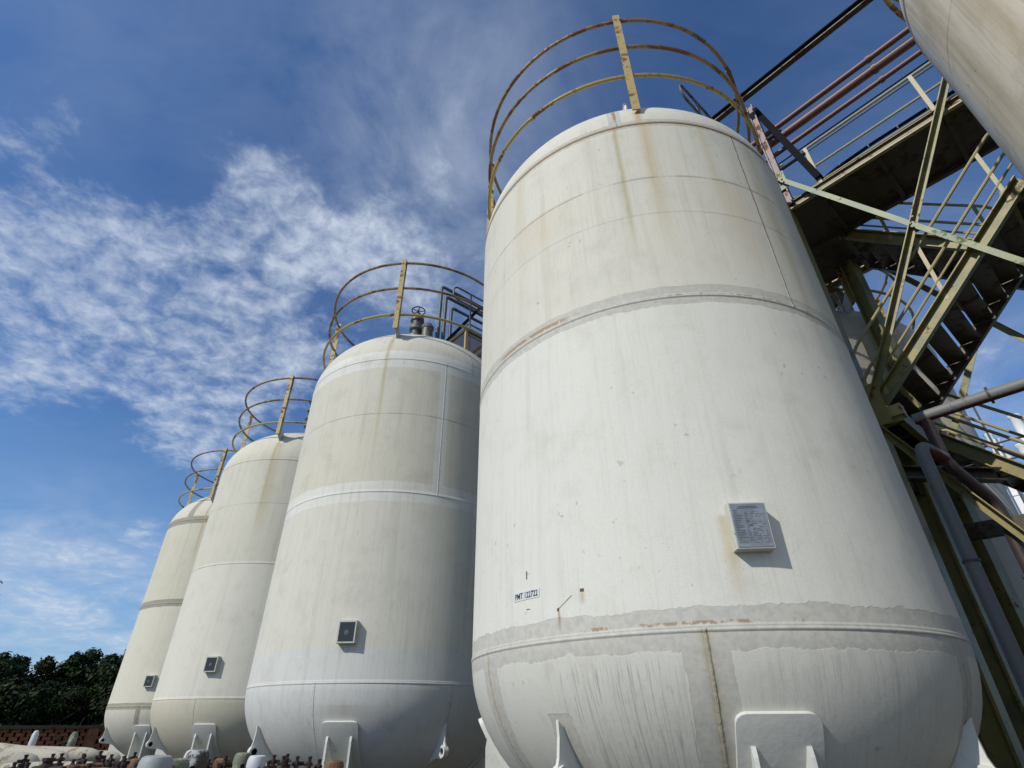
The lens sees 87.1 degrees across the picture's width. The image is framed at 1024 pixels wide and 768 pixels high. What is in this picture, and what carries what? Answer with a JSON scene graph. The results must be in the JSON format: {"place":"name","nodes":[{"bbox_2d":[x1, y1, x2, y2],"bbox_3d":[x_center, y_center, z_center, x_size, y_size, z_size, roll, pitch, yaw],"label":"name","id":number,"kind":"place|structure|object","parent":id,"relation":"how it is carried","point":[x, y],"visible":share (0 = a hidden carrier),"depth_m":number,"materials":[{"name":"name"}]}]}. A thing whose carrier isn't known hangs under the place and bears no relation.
{"place":"outdoors","nodes":[
{"label":"outdoors","id":0,"kind":"place"},
{"bbox_2d":[0,0,1023,675],"label":"sky","id":1,"kind":"structure","parent":0,"point":[191,190],"materials":[{"name":"blue"}]},
{"bbox_2d":[765,49,922,162],"bbox_3d":[3.641,-3.490,11.512,0.118,0.115,16.380,24,-40,-33],"label":"header pipe","id":2,"kind":"object","parent":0,"point":[881,79],"visible":0.38,"depth_m":9.22,"materials":[{"name":"metal"}]},
{"bbox_2d":[966,393,1023,513],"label":"white process tower","id":3,"kind":"structure","parent":0,"point":[1017,497],"depth_m":16.35,"materials":[{"name":"metal"}]},
{"label":"ground","id":4,"kind":"structure","parent":0,"visible":0},
{"bbox_2d":[0,652,10,678],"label":"broadleaf tree","id":5,"kind":"object","parent":4,"relation":"on","point":[1,665],"visible":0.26,"depth_m":21.46,"materials":[{"name":"green plant"}]},
{"bbox_2d":[9,762,17,767],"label":"valve","id":6,"kind":"object","parent":4,"relation":"on","point":[14,764],"visible":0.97,"depth_m":4.43,"materials":[{"name":"metal"}]},
{"bbox_2d":[0,674,34,731],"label":"shrub","id":7,"kind":"object","parent":4,"relation":"on","point":[8,716],"visible":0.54,"depth_m":19.11,"materials":[{"name":"green plant"}]},
{"bbox_2d":[0,752,39,763],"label":"lying tank","id":8,"kind":"object","parent":4,"relation":"on","point":[7,757],"visible":0.52,"depth_m":6.71,"materials":[{"name":"metal"}]},
{"bbox_2d":[17,754,29,767],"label":"gas cylinder","id":9,"kind":"object","parent":4,"relation":"on","point":[25,759],"visible":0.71,"depth_m":4.91,"materials":[{"name":"metal"}]},
{"bbox_2d":[0,650,52,716],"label":"broadleaf tree","id":10,"kind":"object","parent":4,"relation":"on","point":[20,665],"visible":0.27,"depth_m":21.55,"materials":[{"name":"green plant"}]},
{"bbox_2d":[24,762,30,767],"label":"valve","id":11,"kind":"object","parent":4,"relation":"on","point":[27,764],"visible":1,"depth_m":3.69,"materials":[{"name":"metal"}]},
{"bbox_2d":[28,730,38,745],"bbox_3d":[-6.858,5.588,7.324,0.194,1.480,0.088,0,-32,0],"label":"vent pipe","id":12,"kind":"object","parent":4,"relation":"on","point":[33,738],"visible":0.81,"depth_m":7.64,"materials":[{"name":"white metal"}]},
{"bbox_2d":[0,743,68,761],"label":"lying tank","id":13,"kind":"object","parent":4,"relation":"on","point":[40,752],"visible":0.44,"depth_m":7.01,"materials":[{"name":"metal"}]},
{"bbox_2d":[0,675,91,744],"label":"shrub","id":14,"kind":"object","parent":4,"relation":"on","point":[40,693],"visible":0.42,"depth_m":19.66,"materials":[{"name":"green plant"}]},
{"bbox_2d":[0,761,92,767],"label":"lying tank","id":15,"kind":"object","parent":4,"relation":"on","point":[6,765],"visible":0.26,"depth_m":5.51,"materials":[{"name":"metal"}]},
{"bbox_2d":[32,758,66,767],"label":"valve","id":16,"kind":"object","parent":4,"relation":"on","point":[47,762],"visible":1,"depth_m":3.06,"materials":[{"name":"metal"}]},
{"bbox_2d":[0,725,109,750],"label":"lattice wall","id":17,"kind":"structure","parent":4,"relation":"on","point":[91,735],"depth_m":18.55,"materials":[{"name":"brick"}]},
{"bbox_2d":[54,753,64,765],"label":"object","id":18,"kind":"object","parent":4,"relation":"on","point":[60,759],"visible":0.9,"depth_m":5.11,"materials":[{"name":"metal"}]},
{"bbox_2d":[25,745,98,761],"bbox_3d":[-6.539,5.616,7.201,1.579,1.318,0.198,2,-32,-3],"label":"lying tank","id":19,"kind":"object","parent":4,"relation":"on","point":[77,752],"visible":0.3,"depth_m":7.48,"materials":[{"name":"metal"}]},
{"bbox_2d":[21,650,106,718],"bbox_3d":[-18.876,13.208,21.858,3.637,4.333,3.668,26,-41,-35],"label":"broadleaf tree","id":20,"kind":"object","parent":4,"relation":"on","point":[70,666],"visible":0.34,"depth_m":22.54,"materials":[{"name":"green plant"}]},
{"bbox_2d":[66,732,77,746],"bbox_3d":[-6.468,5.771,7.596,0.110,1.460,0.110,0,-32,0],"label":"vent pipe","id":21,"kind":"object","parent":4,"relation":"on","point":[72,740],"visible":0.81,"depth_m":7.90,"materials":[{"name":"metal"}]},
{"bbox_2d":[33,683,114,745],"bbox_3d":[-16.493,12.895,20.231,4.113,3.106,3.899,0,-32,0],"label":"shrub","id":22,"kind":"object","parent":4,"relation":"on","point":[78,692],"visible":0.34,"depth_m":20.24,"materials":[{"name":"green plant"}]},
{"bbox_2d":[66,764,86,767],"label":"gas cylinder","id":23,"kind":"object","parent":4,"relation":"on","point":[77,766],"visible":0.98,"depth_m":3.69,"materials":[{"name":"beige metal"}]},
{"bbox_2d":[76,755,86,763],"bbox_3d":[-3.594,3.686,4.199,0.230,1.312,0.228,-11,-33,17],"label":"gas cylinder","id":24,"kind":"object","parent":4,"relation":"on","point":[80,761],"visible":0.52,"depth_m":4.51,"materials":[{"name":"metal"}]},
{"bbox_2d":[49,647,124,731],"bbox_3d":[-17.281,13.526,22.505,3.706,4.474,3.631,0,-32,0],"label":"broadleaf tree","id":25,"kind":"object","parent":4,"relation":"on","point":[107,674],"visible":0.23,"depth_m":22.41,"materials":[{"name":"green plant"}]},
{"bbox_2d":[85,763,103,767],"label":"gas cylinder","id":26,"kind":"object","parent":4,"relation":"on","point":[97,765],"visible":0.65,"depth_m":4.12,"materials":[{"name":"black metal"}]},
{"bbox_2d":[81,684,113,749],"bbox_3d":[-15.263,13.349,21.041,4.198,3.198,4.165,0,-32,0],"label":"shrub","id":27,"kind":"object","parent":4,"relation":"on","point":[102,706],"visible":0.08,"depth_m":20.30,"materials":[{"name":"green plant"}]},
{"bbox_2d":[93,751,106,762],"bbox_3d":[-3.982,4.122,4.884,0.228,1.314,0.230,-28,-41,35],"label":"gas cylinder","id":28,"kind":"object","parent":4,"relation":"on","point":[99,757],"visible":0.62,"depth_m":5.20,"materials":[{"name":"brown metal"}]},
{"bbox_2d":[98,750,120,763],"bbox_3d":[-6.267,5.745,7.345,1.430,1.232,0.198,1,-32,-2],"label":"lying tank","id":29,"kind":"object","parent":4,"relation":"on","point":[117,757],"visible":0.16,"depth_m":7.62,"materials":[{"name":"metal"}]},
{"bbox_2d":[106,754,114,767],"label":"valve","id":30,"kind":"object","parent":4,"relation":"on","point":[109,762],"visible":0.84,"depth_m":5.40,"materials":[{"name":"brown metal"}]},
{"bbox_2d":[119,758,127,767],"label":"gas cylinder","id":31,"kind":"object","parent":4,"relation":"on","point":[123,764],"visible":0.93,"depth_m":4.26,"materials":[{"name":"metal"}]},
{"bbox_2d":[118,756,129,764],"bbox_3d":[-3.392,3.805,4.372,0.228,1.295,0.230,-25,-40,34],"label":"gas cylinder","id":32,"kind":"object","parent":4,"relation":"on","point":[127,762],"visible":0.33,"depth_m":4.70,"materials":[{"name":"metal"}]},
{"bbox_2d":[128,752,137,759],"bbox_3d":[-3.794,4.251,5.072,0.228,1.297,0.230,-5,-33,8],"label":"gas cylinder","id":33,"kind":"object","parent":4,"relation":"on","point":[133,756],"visible":0.42,"depth_m":5.38,"materials":[{"name":"brown metal"}]},
{"bbox_2d":[127,758,140,767],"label":"gas cylinder","id":34,"kind":"object","parent":4,"relation":"on","point":[133,761],"visible":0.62,"depth_m":4.79,"materials":[{"name":"black metal"}]},
{"bbox_2d":[137,755,172,767],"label":"gas cylinder","id":35,"kind":"object","parent":4,"relation":"on","point":[157,761],"visible":1,"depth_m":3.69,"materials":[{"name":"white metal"}]},
{"bbox_2d":[99,448,238,760],"bbox_3d":[-10.058,7.411,18.254,4.230,10.152,4.316,0,-32,0],"label":"storage tank","id":36,"kind":"object","parent":4,"relation":"on","point":[128,729],"visible":0.4,"depth_m":16.06,"materials":[{"name":"white metal"}]},
{"bbox_2d":[172,758,189,767],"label":"gas cylinder","id":37,"kind":"object","parent":4,"relation":"on","point":[181,762],"visible":0.56,"depth_m":3.89,"materials":[{"name":"green metal"}]},
{"bbox_2d":[183,749,209,767],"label":"gas cylinder","id":38,"kind":"object","parent":4,"relation":"on","point":[198,758],"visible":0.92,"depth_m":4.10,"materials":[{"name":"white metal"}]},
{"bbox_2d":[212,758,230,767],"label":"gas cylinder","id":39,"kind":"object","parent":4,"relation":"on","point":[216,761],"visible":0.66,"depth_m":4.58,"materials":[{"name":"black metal"}]},
{"bbox_2d":[219,757,231,767],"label":"gas cylinder","id":40,"kind":"object","parent":4,"relation":"on","point":[224,764],"visible":1,"depth_m":4.15,"materials":[{"name":"brown metal"}]},
{"bbox_2d":[145,375,318,762],"bbox_3d":[-6.074,4.884,14.307,4.230,10.152,4.315,0,-32,0],"label":"storage tank","id":41,"kind":"object","parent":4,"relation":"on","point":[198,701],"visible":0.42,"depth_m":12.02,"materials":[{"name":"white metal"}]},
{"bbox_2d":[231,752,251,767],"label":"gas cylinder","id":42,"kind":"object","parent":4,"relation":"on","point":[240,760],"visible":0.91,"depth_m":5.48,"materials":[{"name":"green metal"}]},
{"bbox_2d":[246,755,265,767],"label":"gas cylinder","id":43,"kind":"object","parent":4,"relation":"on","point":[256,761],"visible":0.98,"depth_m":5.07,"materials":[{"name":"white metal"}]},
{"bbox_2d":[263,761,274,767],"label":"gas cylinder","id":44,"kind":"object","parent":4,"relation":"on","point":[268,764],"visible":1,"depth_m":4.35,"materials":[{"name":"metal"}]},
{"bbox_2d":[269,755,279,767],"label":"gas cylinder","id":45,"kind":"object","parent":4,"relation":"on","point":[273,760],"visible":0.85,"depth_m":4.67,"materials":[{"name":"brown metal"}]},
{"bbox_2d":[277,756,286,767],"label":"gas cylinder","id":46,"kind":"object","parent":4,"relation":"on","point":[282,763],"visible":1,"depth_m":4.26,"materials":[{"name":"metal"}]},
{"bbox_2d":[285,754,290,767],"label":"gas cylinder","id":47,"kind":"object","parent":4,"relation":"on","point":[287,759],"visible":0.7,"depth_m":4.80,"materials":[{"name":"metal"}]},
{"bbox_2d":[292,756,303,767],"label":"gas cylinder","id":48,"kind":"object","parent":4,"relation":"on","point":[296,763],"visible":1,"depth_m":4.33,"materials":[{"name":"brown metal"}]},
{"bbox_2d":[304,756,312,767],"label":"gas cylinder","id":49,"kind":"object","parent":4,"relation":"on","point":[309,764],"visible":1,"depth_m":4.30,"materials":[{"name":"metal"}]},
{"bbox_2d":[313,759,322,767],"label":"gas cylinder","id":50,"kind":"object","parent":4,"relation":"on","point":[318,765],"visible":1,"depth_m":4.41,"materials":[{"name":"metal"}]},
{"bbox_2d":[325,760,343,767],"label":"gas cylinder","id":51,"kind":"object","parent":4,"relation":"on","point":[335,764],"visible":1,"depth_m":4.38,"materials":[{"name":"black metal"}]},
{"bbox_2d":[245,259,486,767],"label":"storage tank","id":52,"kind":"object","parent":4,"relation":"on","point":[363,654],"visible":0.8,"depth_m":8.20,"materials":[{"name":"white metal"}]},
{"bbox_2d":[437,286,482,335],"bbox_3d":[-0.966,-1.022,14.146,2.394,2.835,0.083,24,-40,-33],"label":"riser pipe","id":53,"kind":"object","parent":52,"relation":"attached to","point":[441,300],"visible":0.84,"depth_m":14.03,"materials":[{"name":"grey metal"}]},
{"bbox_2d":[472,26,909,353],"bbox_3d":[3.638,-4.030,11.856,0.139,0.135,16.380,24,-40,-33],"label":"header pipe","id":54,"kind":"object","parent":53,"relation":"attached to","point":[867,59],"visible":0.38,"depth_m":9.61,"materials":[{"name":"brown metal"}]},
{"bbox_2d":[441,296,482,339],"bbox_3d":[-0.891,-0.887,14.069,2.272,2.524,0.091,24,-40,-33],"label":"riser pipe","id":55,"kind":"object","parent":52,"relation":"attached to","point":[446,298],"visible":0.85,"depth_m":14.01,"materials":[{"name":"grey metal"}]},
{"bbox_2d":[476,36,915,357],"bbox_3d":[3.639,-3.773,11.693,0.185,0.180,16.380,24,-40,-33],"label":"header pipe","id":56,"kind":"object","parent":55,"relation":"attached to","point":[869,72],"visible":0.38,"depth_m":9.42,"materials":[{"name":"metal"}]},
{"bbox_2d":[448,307,482,336],"bbox_3d":[-0.797,-0.738,14.004,2.098,2.203,0.079,24,-40,-33],"label":"riser pipe","id":57,"kind":"object","parent":52,"relation":"attached to","point":[461,313],"visible":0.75,"depth_m":14.02,"materials":[{"name":"grey metal"}]},
{"bbox_2d":[449,287,483,359],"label":"access bridge","id":58,"kind":"structure","parent":52,"relation":"attached to","point":[464,334],"depth_m":12.28,"materials":[{"name":"grey metal"}]},
{"bbox_2d":[471,15,995,767],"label":"storage tank","id":59,"kind":"object","parent":4,"relation":"on","point":[701,541],"visible":1,"depth_m":4.07,"materials":[{"name":"white metal"}]},
{"bbox_2d":[678,84,713,119],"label":"access bridge","id":60,"kind":"structure","parent":59,"relation":"attached to","point":[697,104],"depth_m":8.51,"materials":[{"name":"brown"}]},
{"bbox_2d":[746,77,1023,767],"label":"stair tower","id":61,"kind":"structure","parent":4,"relation":"on","point":[987,260],"depth_m":7.03,"materials":[{"name":"green metal"}]},
{"bbox_2d":[712,0,872,121],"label":"overhead beam","id":62,"kind":"structure","parent":61,"relation":"attached to","point":[826,31],"depth_m":9.59,"materials":[{"name":"black metal"}]},
{"bbox_2d":[779,61,999,288],"bbox_3d":[4.278,-2.108,11.275,2.510,1.188,16.380,24,-40,-33],"label":"catwalk","id":63,"kind":"object","parent":61,"relation":"attached to","point":[882,175],"visible":0.25,"depth_m":8.55,"materials":[{"name":"metal"}]},
{"bbox_2d":[778,60,928,164],"bbox_3d":[6.439,-4.990,8.096,0.025,0.025,7.140,24,-40,-33],"label":"conduit","id":64,"kind":"object","parent":63,"relation":"attached to","point":[857,109],"depth_m":8.82,"materials":[{"name":"black metal"}]},
{"bbox_2d":[808,64,933,151],"bbox_3d":[6.455,-4.876,8.040,0.029,0.029,7.140,24,-40,-33],"label":"conduit","id":65,"kind":"object","parent":63,"relation":"attached to","point":[884,98],"depth_m":8.69,"materials":[{"name":"metal"}]},
{"bbox_2d":[824,90,954,177],"bbox_3d":[5.768,-3.756,8.438,0.071,0.271,2.321,24,-40,-33],"label":"cable bundle","id":66,"kind":"object","parent":63,"relation":"attached to","point":[900,125],"visible":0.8,"depth_m":8.41,"materials":[{"name":"black rubber"}]},
{"bbox_2d":[828,269,1023,606],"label":"storage tank","id":67,"kind":"object","parent":4,"relation":"on","point":[853,324],"visible":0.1,"depth_m":9.11,"materials":[{"name":"metal"}]},
{"bbox_2d":[828,281,854,310],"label":"access bridge","id":68,"kind":"structure","parent":67,"relation":"attached to","point":[837,297],"depth_m":10.94,"materials":[{"name":"grey metal"}]},
{"bbox_2d":[883,0,1023,176],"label":"storage tank","id":69,"kind":"object","parent":4,"relation":"on","point":[972,51],"visible":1,"depth_m":4.16,"materials":[{"name":"metal"}]},
{"bbox_2d":[915,442,1023,697],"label":"pipe","id":70,"kind":"object","parent":4,"relation":"on","point":[926,453],"visible":1,"depth_m":5.04,"materials":[{"name":"grey metal"}]},
{"bbox_2d":[921,418,1023,578],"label":"pipe","id":71,"kind":"object","parent":4,"relation":"on","point":[967,479],"visible":0.66,"depth_m":5.72,"materials":[{"name":"grey metal"}]},
{"bbox_2d":[911,377,1023,424],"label":"pipe","id":72,"kind":"object","parent":71,"relation":"attached to","point":[986,395],"visible":1,"depth_m":5.74,"materials":[{"name":"grey metal"}]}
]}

